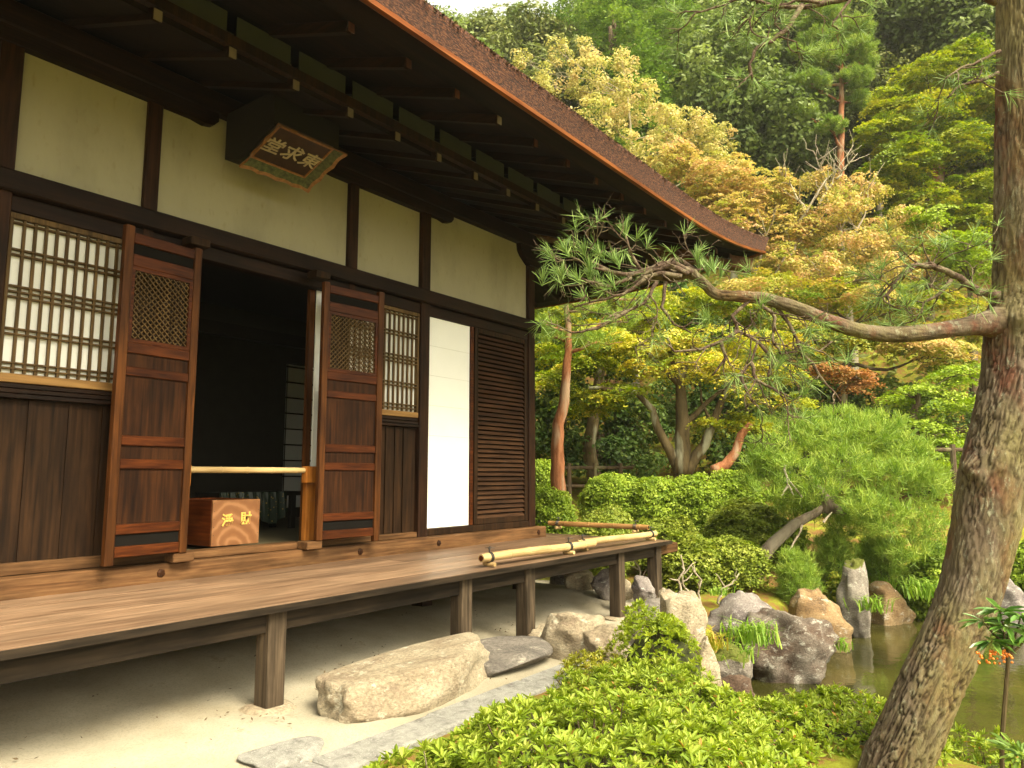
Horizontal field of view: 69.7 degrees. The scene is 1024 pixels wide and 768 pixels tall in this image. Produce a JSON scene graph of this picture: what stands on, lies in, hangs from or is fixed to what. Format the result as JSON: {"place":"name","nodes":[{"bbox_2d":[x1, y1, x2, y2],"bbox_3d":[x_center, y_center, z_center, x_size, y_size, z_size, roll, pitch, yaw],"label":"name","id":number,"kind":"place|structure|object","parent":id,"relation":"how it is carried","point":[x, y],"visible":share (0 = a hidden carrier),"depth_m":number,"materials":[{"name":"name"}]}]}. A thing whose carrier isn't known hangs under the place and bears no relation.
{"place":"outdoors","nodes":[
{"label":"outdoors","id":0,"kind":"place"},
{"bbox_2d":[195,491,300,527],"bbox_3d":[-2.422,1.172,6.802,0.460,0.350,0.862,-5,-9,36],"label":"altar table","id":1,"kind":"object","parent":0,"point":[273,507],"visible":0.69,"depth_m":6.78,"materials":[{"name":"brown wood"}]},
{"bbox_2d":[427,0,572,20],"label":"sky","id":2,"kind":"structure","parent":0,"point":[463,7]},
{"bbox_2d":[0,161,1023,767],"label":"ground","id":3,"kind":"structure","parent":0,"point":[100,717],"depth_m":3.79,"materials":[{"name":"sand"}]},
{"bbox_2d":[238,699,296,716],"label":"footing stone","id":4,"kind":"object","parent":3,"relation":"on","point":[286,707],"visible":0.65,"depth_m":3.52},
{"bbox_2d":[237,736,323,767],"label":"path stone","id":5,"kind":"object","parent":3,"relation":"on","point":[288,753],"visible":0.94,"depth_m":2.95,"materials":[{"name":"stone"}]},
{"bbox_2d":[0,0,768,708],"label":"temple hall","id":6,"kind":"structure","parent":3,"relation":"on","point":[180,294],"depth_m":4.73,"materials":[{"name":"beige paint"}]},
{"bbox_2d":[0,212,121,391],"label":"lattice window","id":7,"kind":"structure","parent":6,"relation":"in","point":[61,289],"depth_m":4.09,"materials":[{"name":"white paper"}]},
{"bbox_2d":[100,224,209,566],"bbox_3d":[-2.100,0.052,4.344,0.126,1.990,0.554,-4,-8,32],"label":"door leaf","id":8,"kind":"structure","parent":6,"relation":"in","point":[146,503],"depth_m":4.27,"materials":[{"name":"brown wood"}]},
{"bbox_2d":[187,498,259,546],"bbox_3d":[-2.095,0.963,5.179,0.545,0.305,0.360,-5,-9,36],"label":"offertory box","id":9,"kind":"object","parent":6,"relation":"on","point":[214,522],"visible":0.94,"depth_m":4.99,"materials":[{"name":"brown wood"}]},
{"bbox_2d":[190,465,315,484],"bbox_3d":[-1.748,0.619,4.986,0.070,0.130,1.000,-5,-9,36],"label":"bamboo barrier","id":10,"kind":"object","parent":6,"relation":"attached to","point":[308,474],"visible":0.86,"depth_m":5.04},
{"bbox_2d":[225,94,346,192],"bbox_3d":[-1.525,-1.605,4.968,0.607,0.432,0.550,-5,-9,36],"label":"name plaque","id":11,"kind":"object","parent":6,"relation":"attached to","point":[277,138],"visible":1,"depth_m":4.85,"materials":[{"name":"brown paint"}]},
{"bbox_2d":[298,270,384,549],"bbox_3d":[-1.254,0.192,5.466,0.124,1.990,0.636,-6,-9,41],"label":"door leaf","id":12,"kind":"structure","parent":6,"relation":"in","point":[349,402],"depth_m":5.44,"materials":[{"name":"brown wood"}]},
{"bbox_2d":[344,305,419,417],"bbox_3d":[-1.053,-0.198,6.036,0.045,0.910,0.790,-5,-9,36],"label":"lattice window","id":13,"kind":"structure","parent":6,"relation":"in","point":[401,327],"depth_m":6.16,"materials":[{"name":"white paper"}]},
{"bbox_2d":[427,317,473,527],"bbox_3d":[-0.565,0.347,6.638,0.040,1.850,0.630,-5,-9,36],"label":"paper door","id":14,"kind":"structure","parent":6,"relation":"in","point":[451,352],"depth_m":6.65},
{"bbox_2d":[473,327,527,524],"bbox_3d":[-0.110,0.421,7.232,0.042,1.850,0.853,-5,-9,36],"label":"louvred door","id":15,"kind":"structure","parent":6,"relation":"in","point":[500,397],"depth_m":7.22,"materials":[{"name":"brown wood"}]},
{"bbox_2d":[478,537,596,566],"bbox_3d":[0.234,1.240,5.527,0.100,0.136,1.454,-5,-9,37],"label":"bamboo pole","id":16,"kind":"object","parent":6,"relation":"on","point":[487,558],"visible":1,"depth_m":5.38,"materials":[{"name":"beige wood"}]},
{"bbox_2d":[548,517,648,532],"bbox_3d":[0.857,1.424,7.449,1.143,0.128,0.100,-5,-9,35],"label":"bamboo pole","id":17,"kind":"object","parent":6,"relation":"on","point":[559,524],"visible":1,"depth_m":7.41,"materials":[{"name":"brown wood"}]},
{"bbox_2d":[576,526,657,550],"bbox_3d":[0.958,1.365,6.545,0.100,0.136,1.384,-5,-9,37],"label":"bamboo pole","id":18,"kind":"object","parent":6,"relation":"on","point":[650,535],"visible":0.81,"depth_m":6.57,"materials":[{"name":"beige wood"}]},
{"bbox_2d":[312,715,456,767],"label":"kerb stone","id":19,"kind":"object","parent":3,"relation":"on","point":[361,753],"visible":0.61,"depth_m":3.04,"materials":[{"name":"stone"}]},
{"bbox_2d":[315,632,489,722],"bbox_3d":[-0.486,1.593,3.857,0.540,0.362,1.240,-5,-8,33],"label":"stepping stone","id":20,"kind":"object","parent":3,"relation":"on","point":[419,678],"visible":0.77,"depth_m":3.58,"materials":[{"name":"stone"}]},
{"bbox_2d":[425,0,502,56],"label":"evergreen tree","id":21,"kind":"object","parent":3,"relation":"on","point":[449,13],"visible":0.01,"depth_m":26.17,"materials":[{"name":"green plant"}]},
{"bbox_2d":[362,738,585,767],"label":"azalea shrub","id":22,"kind":"object","parent":3,"relation":"on","point":[399,755],"visible":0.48,"depth_m":2.16,"materials":[{"name":"green plant"}]},
{"bbox_2d":[427,680,546,727],"bbox_3d":[-0.107,1.640,3.634,0.205,0.161,0.722,-5,-9,36],"label":"kerb stone","id":23,"kind":"object","parent":3,"relation":"on","point":[458,713],"visible":0.3,"depth_m":3.62,"materials":[{"name":"stone"}]},
{"bbox_2d":[458,2,521,58],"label":"broadleaf tree","id":24,"kind":"object","parent":3,"relation":"on","point":[482,24],"visible":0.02,"depth_m":29.75,"materials":[{"name":"green plant"}]},
{"bbox_2d":[480,636,552,676],"bbox_3d":[-0.073,1.700,4.501,0.600,0.204,0.800,-3,-8,25],"label":"rock","id":25,"kind":"object","parent":3,"relation":"on","point":[509,653],"visible":0.49,"depth_m":4.38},
{"bbox_2d":[535,458,550,488],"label":"azalea shrub","id":26,"kind":"object","parent":3,"relation":"on","point":[542,471],"visible":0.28,"depth_m":11.71,"materials":[{"name":"green plant"}]},
{"bbox_2d":[454,686,632,767],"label":"azalea shrub","id":27,"kind":"object","parent":3,"relation":"on","point":[561,724],"visible":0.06,"depth_m":2.61,"materials":[{"name":"green plant"}]},
{"bbox_2d":[535,483,578,534],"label":"azalea shrub","id":28,"kind":"object","parent":3,"relation":"on","point":[551,504],"visible":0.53,"depth_m":9.27,"materials":[{"name":"green plant"}]},
{"bbox_2d":[481,0,635,115],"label":"broadleaf tree","id":29,"kind":"object","parent":3,"relation":"on","point":[533,33],"visible":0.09,"depth_m":27.50,"materials":[{"name":"green plant"}]},
{"bbox_2d":[521,658,597,688],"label":"kerb stone","id":30,"kind":"object","parent":3,"relation":"on","point":[544,677],"visible":0.16,"depth_m":4.01,"materials":[{"name":"stone"}]},
{"bbox_2d":[540,611,605,660],"bbox_3d":[0.419,1.665,4.699,0.483,0.411,0.338,0,-7,0],"label":"rock","id":31,"kind":"object","parent":3,"relation":"on","point":[562,635],"visible":0.61,"depth_m":4.60,"materials":[{"name":"beige stone"}]},
{"bbox_2d":[564,570,593,590],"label":"rock","id":32,"kind":"object","parent":3,"relation":"on","point":[580,580],"visible":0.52,"depth_m":7.22,"materials":[{"name":"beige stone"}]},
{"bbox_2d":[556,645,628,691],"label":"azalea shrub","id":33,"kind":"object","parent":3,"relation":"on","point":[598,658],"visible":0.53,"depth_m":3.95,"materials":[{"name":"green plant"}]},
{"bbox_2d":[535,287,661,495],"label":"red pine","id":34,"kind":"object","parent":3,"relation":"on","point":[557,477],"visible":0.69,"depth_m":10.23,"materials":[{"name":"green plant"}]},
{"bbox_2d":[565,463,632,505],"bbox_3d":[1.229,1.848,12.870,1.798,0.924,0.079,0,-7,0],"label":"rail fence","id":35,"kind":"object","parent":3,"relation":"on","point":[620,467],"visible":0.4,"depth_m":12.89,"materials":[{"name":"brown wood"}]},
{"bbox_2d":[590,568,609,600],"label":"rock","id":36,"kind":"object","parent":3,"relation":"on","point":[599,583],"visible":0.71,"depth_m":7.01,"materials":[{"name":"grey stone"}]},
{"bbox_2d":[409,684,793,767],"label":"azalea shrub","id":37,"kind":"object","parent":3,"relation":"on","point":[471,743],"visible":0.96,"depth_m":2.17,"materials":[{"name":"green plant"}]},
{"bbox_2d":[572,503,634,576],"bbox_3d":[1.080,1.852,8.464,0.758,0.938,1.149,-5,-9,36],"label":"shrub","id":38,"kind":"object","parent":3,"relation":"on","point":[615,515],"visible":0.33,"depth_m":8.29,"materials":[{"name":"green plant"}]},
{"bbox_2d":[535,334,674,483],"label":"camellia tree","id":39,"kind":"object","parent":3,"relation":"on","point":[613,438],"visible":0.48,"depth_m":14.02,"materials":[{"name":"green plant"}]},
{"bbox_2d":[583,624,629,661],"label":"rock","id":40,"kind":"object","parent":3,"relation":"on","point":[596,637],"visible":0.48,"depth_m":4.48,"materials":[{"name":"beige stone"}]},
{"bbox_2d":[575,471,639,520],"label":"azalea shrub","id":41,"kind":"object","parent":3,"relation":"on","point":[606,490],"visible":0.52,"depth_m":10.05,"materials":[{"name":"green plant"}]},
{"bbox_2d":[535,0,717,101],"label":"cedar tree","id":42,"kind":"object","parent":3,"relation":"on","point":[657,16],"visible":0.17,"depth_m":28.02,"materials":[{"name":"green plant"}]},
{"bbox_2d":[510,34,749,392],"bbox_3d":[3.160,-4.878,20.270,6.566,10.682,2.989,-1,-7,5],"label":"autumn tree","id":43,"kind":"object","parent":3,"relation":"on","point":[610,113],"visible":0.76,"depth_m":20.49,"materials":[{"name":"plant"}]},
{"bbox_2d":[625,598,659,628],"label":"rock","id":44,"kind":"object","parent":3,"relation":"on","point":[652,602],"visible":0.17,"depth_m":5.52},
{"bbox_2d":[575,0,710,196],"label":"cedar tree","id":45,"kind":"object","parent":3,"relation":"on","point":[615,10],"visible":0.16,"depth_m":24.35,"materials":[{"name":"green plant"}]},
{"bbox_2d":[631,575,656,601],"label":"rock","id":46,"kind":"object","parent":3,"relation":"on","point":[642,587],"visible":0.82,"depth_m":6.45,"materials":[{"name":"grey stone"}]},
{"bbox_2d":[535,279,753,459],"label":"evergreen tree","id":47,"kind":"object","parent":3,"relation":"on","point":[683,286],"visible":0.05,"depth_m":15.87,"materials":[{"name":"green plant"}]},
{"bbox_2d":[535,285,770,480],"bbox_3d":[2.426,0.145,13.445,4.740,4.366,2.349,0,-7,2],"label":"maple tree","id":48,"kind":"object","parent":3,"relation":"on","point":[689,304],"visible":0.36,"depth_m":13.52,"materials":[{"name":"green plant"}]},
{"bbox_2d":[624,475,683,523],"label":"azalea shrub","id":49,"kind":"object","parent":3,"relation":"on","point":[653,497],"visible":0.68,"depth_m":9.82,"materials":[{"name":"green plant"}]},
{"bbox_2d":[606,598,703,696],"bbox_3d":[0.775,1.423,4.008,0.532,0.513,0.518,-1,-7,5],"label":"azalea shrub","id":50,"kind":"object","parent":3,"relation":"on","point":[666,634],"visible":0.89,"depth_m":3.92,"materials":[{"name":"green plant"}]},
{"bbox_2d":[548,653,774,749],"bbox_3d":[0.548,1.345,3.044,1.006,0.388,0.968,4,-8,-29],"label":"azalea shrub","id":51,"kind":"object","parent":3,"relation":"on","point":[639,674],"visible":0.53,"depth_m":3.03,"materials":[{"name":"green plant"}]},
{"bbox_2d":[632,514,701,574],"bbox_3d":[1.843,1.940,8.811,0.934,0.775,1.168,-5,-9,36],"label":"shrub","id":52,"kind":"object","parent":3,"relation":"on","point":[664,526],"visible":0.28,"depth_m":8.68,"materials":[{"name":"green plant"}]},
{"bbox_2d":[535,323,823,480],"bbox_3d":[2.656,0.704,12.156,5.058,3.450,2.440,-1,-7,7],"label":"maple tree","id":53,"kind":"object","parent":3,"relation":"on","point":[683,459],"visible":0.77,"depth_m":12.09,"materials":[{"name":"green plant"}]},
{"bbox_2d":[660,589,705,649],"bbox_3d":[1.194,1.898,5.056,0.332,0.924,0.432,0,-7,0],"label":"rock","id":54,"kind":"object","parent":3,"relation":"on","point":[687,608],"visible":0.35,"depth_m":5.04,"materials":[{"name":"beige stone"}]},
{"bbox_2d":[706,626,736,650],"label":"grass tuft","id":55,"kind":"object","parent":54,"relation":"on","point":[713,642],"visible":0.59,"depth_m":5.29,"materials":[{"name":"yellow plant"}]},
{"bbox_2d":[645,0,723,66],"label":"evergreen tree","id":56,"kind":"object","parent":3,"relation":"on","point":[702,5],"visible":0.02,"depth_m":30.38,"materials":[{"name":"green plant"}]},
{"bbox_2d":[644,530,725,593],"bbox_3d":[1.909,1.960,7.863,0.903,0.800,1.028,-5,-9,36],"label":"shrub","id":57,"kind":"object","parent":3,"relation":"on","point":[691,549],"visible":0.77,"depth_m":7.63,"materials":[{"name":"green plant"}]},
{"bbox_2d":[638,69,753,210],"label":"maple tree","id":58,"kind":"object","parent":3,"relation":"on","point":[688,126],"visible":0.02,"depth_m":24.25,"materials":[{"name":"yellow plant"}]},
{"bbox_2d":[668,471,728,537],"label":"azalea shrub","id":59,"kind":"object","parent":3,"relation":"on","point":[698,499],"visible":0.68,"depth_m":9.82,"materials":[{"name":"green plant"}]},
{"bbox_2d":[584,697,828,767],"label":"azalea shrub","id":60,"kind":"object","parent":3,"relation":"on","point":[716,722],"visible":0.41,"depth_m":2.40,"materials":[{"name":"green plant"}]},
{"bbox_2d":[695,636,721,686],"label":"rock","id":61,"kind":"object","parent":3,"relation":"on","point":[709,659],"visible":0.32,"depth_m":4.79,"materials":[{"name":"beige stone"}]},
{"bbox_2d":[706,467,765,508],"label":"azalea shrub","id":62,"kind":"object","parent":3,"relation":"on","point":[728,486],"visible":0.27,"depth_m":10.11,"materials":[{"name":"green plant"}]},
{"bbox_2d":[645,137,832,413],"bbox_3d":[5.339,-2.105,17.174,4.235,7.972,2.480,-1,-7,8],"label":"maple tree","id":63,"kind":"object","parent":3,"relation":"on","point":[719,196],"visible":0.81,"depth_m":17.25,"materials":[{"name":"yellow plant"}]},
{"bbox_2d":[700,533,777,592],"bbox_3d":[2.375,1.982,8.027,1.082,0.688,1.118,-5,-9,36],"label":"shrub","id":64,"kind":"object","parent":3,"relation":"on","point":[749,562],"visible":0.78,"depth_m":7.72,"materials":[{"name":"green plant"}]},
{"bbox_2d":[708,590,771,647],"bbox_3d":[2.096,2.164,6.652,0.735,0.597,0.574,-3,-8,20],"label":"rock","id":65,"kind":"object","parent":3,"relation":"on","point":[738,605],"visible":0.41,"depth_m":6.55,"materials":[{"name":"grey stone"}]},
{"bbox_2d":[710,411,786,475],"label":"red pine","id":66,"kind":"object","parent":3,"relation":"on","point":[729,459],"visible":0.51,"depth_m":11.51,"materials":[{"name":"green plant"}]},
{"bbox_2d":[700,496,804,564],"bbox_3d":[2.971,1.898,9.236,1.276,0.969,1.218,0,-7,0],"label":"shrub","id":67,"kind":"object","parent":3,"relation":"on","point":[740,518],"visible":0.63,"depth_m":9.00,"materials":[{"name":"green plant"}]},
{"bbox_2d":[659,0,846,261],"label":"evergreen tree","id":68,"kind":"object","parent":3,"relation":"on","point":[767,127],"visible":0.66,"depth_m":23.32,"materials":[{"name":"green plant"}]},
{"bbox_2d":[679,683,833,763],"bbox_3d":[1.000,1.443,3.150,0.712,0.221,0.613,-5,-9,36],"label":"azalea shrub","id":69,"kind":"object","parent":3,"relation":"on","point":[763,705],"visible":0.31,"depth_m":3.07,"materials":[{"name":"green plant"}]},
{"bbox_2d":[536,163,993,478],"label":"undergrowth","id":70,"kind":"object","parent":3,"relation":"on","point":[862,355],"depth_m":19.96,"materials":[{"name":"green plant"}]},
{"bbox_2d":[528,0,1023,767],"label":"pine tree","id":71,"kind":"object","parent":3,"relation":"on","point":[926,696],"visible":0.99,"depth_m":2.87,"materials":[{"name":"green plant"}]},
{"bbox_2d":[752,521,811,569],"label":"shrub","id":72,"kind":"object","parent":3,"relation":"on","point":[801,540],"visible":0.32,"depth_m":8.88,"materials":[{"name":"green plant"}]},
{"bbox_2d":[772,545,827,605],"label":"shrub","id":73,"kind":"object","parent":3,"relation":"on","point":[792,567],"visible":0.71,"depth_m":7.65,"materials":[{"name":"green plant"}]},
{"bbox_2d":[733,0,874,221],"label":"broadleaf tree","id":74,"kind":"object","parent":3,"relation":"on","point":[794,63],"visible":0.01,"depth_m":25.22,"materials":[{"name":"green plant"}]},
{"bbox_2d":[643,367,974,475],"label":"evergreen tree","id":75,"kind":"object","parent":3,"relation":"on","point":[723,447],"visible":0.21,"depth_m":14.90,"materials":[{"name":"green plant"}]},
{"bbox_2d":[781,0,882,277],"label":"pine tree","id":76,"kind":"object","parent":3,"relation":"on","point":[851,78],"visible":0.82,"depth_m":23.12,"materials":[{"name":"green plant"}]},
{"bbox_2d":[823,571,841,603],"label":"shrub","id":77,"kind":"object","parent":3,"relation":"on","point":[833,583],"visible":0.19,"depth_m":8.13,"materials":[{"name":"green plant"}]},
{"bbox_2d":[802,526,862,585],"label":"shrub","id":78,"kind":"object","parent":3,"relation":"on","point":[833,552],"visible":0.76,"depth_m":8.47,"materials":[{"name":"green plant"}]},
{"bbox_2d":[729,400,956,574],"bbox_3d":[3.875,1.253,8.505,2.737,2.246,1.785,-1,-7,6],"label":"pine tree","id":79,"kind":"object","parent":3,"relation":"on","point":[865,512],"visible":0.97,"depth_m":8.38,"materials":[{"name":"green plant"}]},
{"bbox_2d":[754,130,947,378],"bbox_3d":[7.875,-2.184,16.545,4.742,7.372,2.278,2,-7,-18],"label":"maple tree","id":80,"kind":"object","parent":3,"relation":"on","point":[856,202],"visible":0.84,"depth_m":16.71,"materials":[{"name":"yellow plant"}]},
{"bbox_2d":[719,267,988,475],"bbox_3d":[6.771,-0.226,14.133,6.154,4.356,2.865,0,-7,2],"label":"maple tree","id":81,"kind":"object","parent":3,"relation":"on","point":[946,347],"visible":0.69,"depth_m":14.22,"materials":[{"name":"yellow plant"}]},
{"bbox_2d":[761,681,954,766],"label":"azalea shrub","id":82,"kind":"object","parent":3,"relation":"on","point":[850,732],"visible":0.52,"depth_m":3.22,"materials":[{"name":"green plant"}]},
{"bbox_2d":[797,0,957,231],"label":"broadleaf tree","id":83,"kind":"object","parent":3,"relation":"on","point":[856,164],"visible":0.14,"depth_m":24.95,"materials":[{"name":"green plant"}]},
{"bbox_2d":[784,362,980,506],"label":"maple tree","id":84,"kind":"object","parent":3,"relation":"on","point":[919,395],"visible":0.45,"depth_m":12.39,"materials":[{"name":"green plant"}]},
{"bbox_2d":[855,531,910,584],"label":"shrub","id":85,"kind":"object","parent":3,"relation":"on","point":[874,564],"visible":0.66,"depth_m":8.82,"materials":[{"name":"green plant"}]},
{"bbox_2d":[883,576,938,601],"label":"grass tuft","id":86,"kind":"object","parent":3,"relation":"on","point":[925,591],"visible":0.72,"depth_m":8.35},
{"bbox_2d":[843,0,995,212],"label":"evergreen tree","id":87,"kind":"object","parent":3,"relation":"on","point":[938,41],"visible":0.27,"depth_m":23.91,"materials":[{"name":"green plant"}]},
{"bbox_2d":[897,540,945,620],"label":"shrub","id":88,"kind":"object","parent":3,"relation":"on","point":[928,567],"visible":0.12,"depth_m":8.67,"materials":[{"name":"green plant"}]},
{"bbox_2d":[849,32,995,320],"bbox_3d":[11.472,-5.194,18.910,5.825,8.208,2.969,0,-7,0],"label":"maple tree","id":89,"kind":"object","parent":3,"relation":"on","point":[891,106],"visible":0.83,"depth_m":18.87,"materials":[{"name":"green plant"}]},
{"bbox_2d":[884,0,995,179],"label":"evergreen tree","id":90,"kind":"object","parent":3,"relation":"on","point":[961,171],"visible":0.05,"depth_m":24.36,"materials":[{"name":"green plant"}]},
{"bbox_2d":[897,203,992,425],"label":"maple tree","id":91,"kind":"object","parent":3,"relation":"on","point":[927,218],"visible":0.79,"depth_m":15.91,"materials":[{"name":"green plant"}]},
{"bbox_2d":[935,444,962,496],"bbox_3d":[6.836,1.500,10.898,1.081,1.209,0.079,0,-7,0],"label":"rail fence","id":92,"kind":"object","parent":3,"relation":"on","point":[952,449],"visible":0.11,"depth_m":10.93,"materials":[{"name":"brown wood"}]},
{"bbox_2d":[945,721,1023,767],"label":"azalea shrub","id":93,"kind":"object","parent":3,"relation":"on","point":[981,758],"visible":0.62,"depth_m":3.43,"materials":[{"name":"green plant"}]},
{"bbox_2d":[959,597,1023,767],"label":"berry plant","id":94,"kind":"object","parent":3,"relation":"on","point":[1008,641],"visible":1,"depth_m":2.40,"materials":[{"name":"green plant"}]},
{"bbox_2d":[985,732,1023,767],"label":"fern plant","id":95,"kind":"object","parent":3,"relation":"on","point":[1015,752],"visible":1,"depth_m":2.29,"materials":[{"name":"green plant"}]},
{"bbox_2d":[1010,539,1023,591],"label":"shrub","id":96,"kind":"object","parent":3,"relation":"on","point":[1017,576],"visible":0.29,"depth_m":8.78,"materials":[{"name":"green plant"}]},
{"bbox_2d":[751,618,1023,767],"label":"pond water","id":97,"kind":"structure","parent":0,"point":[874,662],"depth_m":6.07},
{"bbox_2d":[715,644,752,678],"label":"rock","id":98,"kind":"object","parent":97,"relation":"on","point":[735,665],"visible":0.31,"depth_m":5.35,"materials":[{"name":"grey stone"}]},
{"bbox_2d":[718,615,781,649],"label":"grass tuft","id":99,"kind":"object","parent":98,"relation":"on","point":[749,636],"visible":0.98,"depth_m":5.68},
{"bbox_2d":[721,674,754,696],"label":"rock","id":100,"kind":"object","parent":97,"relation":"on","point":[739,683],"visible":0.27,"depth_m":5.04,"materials":[{"name":"brown stone"}]},
{"bbox_2d":[737,608,839,684],"bbox_3d":[2.318,2.309,6.298,0.814,0.758,0.814,0,-7,0],"label":"rock","id":101,"kind":"object","parent":97,"relation":"in","point":[806,652],"visible":0.73,"depth_m":5.99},
{"bbox_2d":[788,588,852,652],"bbox_3d":[2.992,2.390,7.230,0.691,0.734,0.484,0,-7,0],"label":"rock","id":102,"kind":"object","parent":97,"relation":"in","point":[809,603],"visible":0.56,"depth_m":7.10,"materials":[{"name":"stone"}]},
{"bbox_2d":[836,558,870,637],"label":"rock","id":103,"kind":"object","parent":97,"relation":"in","point":[854,581],"visible":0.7,"depth_m":7.71,"materials":[{"name":"grey stone"}]},
{"bbox_2d":[843,594,897,613],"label":"grass tuft","id":104,"kind":"object","parent":103,"relation":"on","point":[875,606],"visible":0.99,"depth_m":7.46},
{"bbox_2d":[868,581,915,625],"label":"rock","id":105,"kind":"object","parent":97,"relation":"in","point":[902,613],"visible":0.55,"depth_m":8.34,"materials":[{"name":"stone"}]},
{"bbox_2d":[1000,579,1023,627],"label":"rock","id":106,"kind":"object","parent":97,"relation":"in","point":[1014,595],"visible":0.27,"depth_m":8.31,"materials":[{"name":"grey stone"}]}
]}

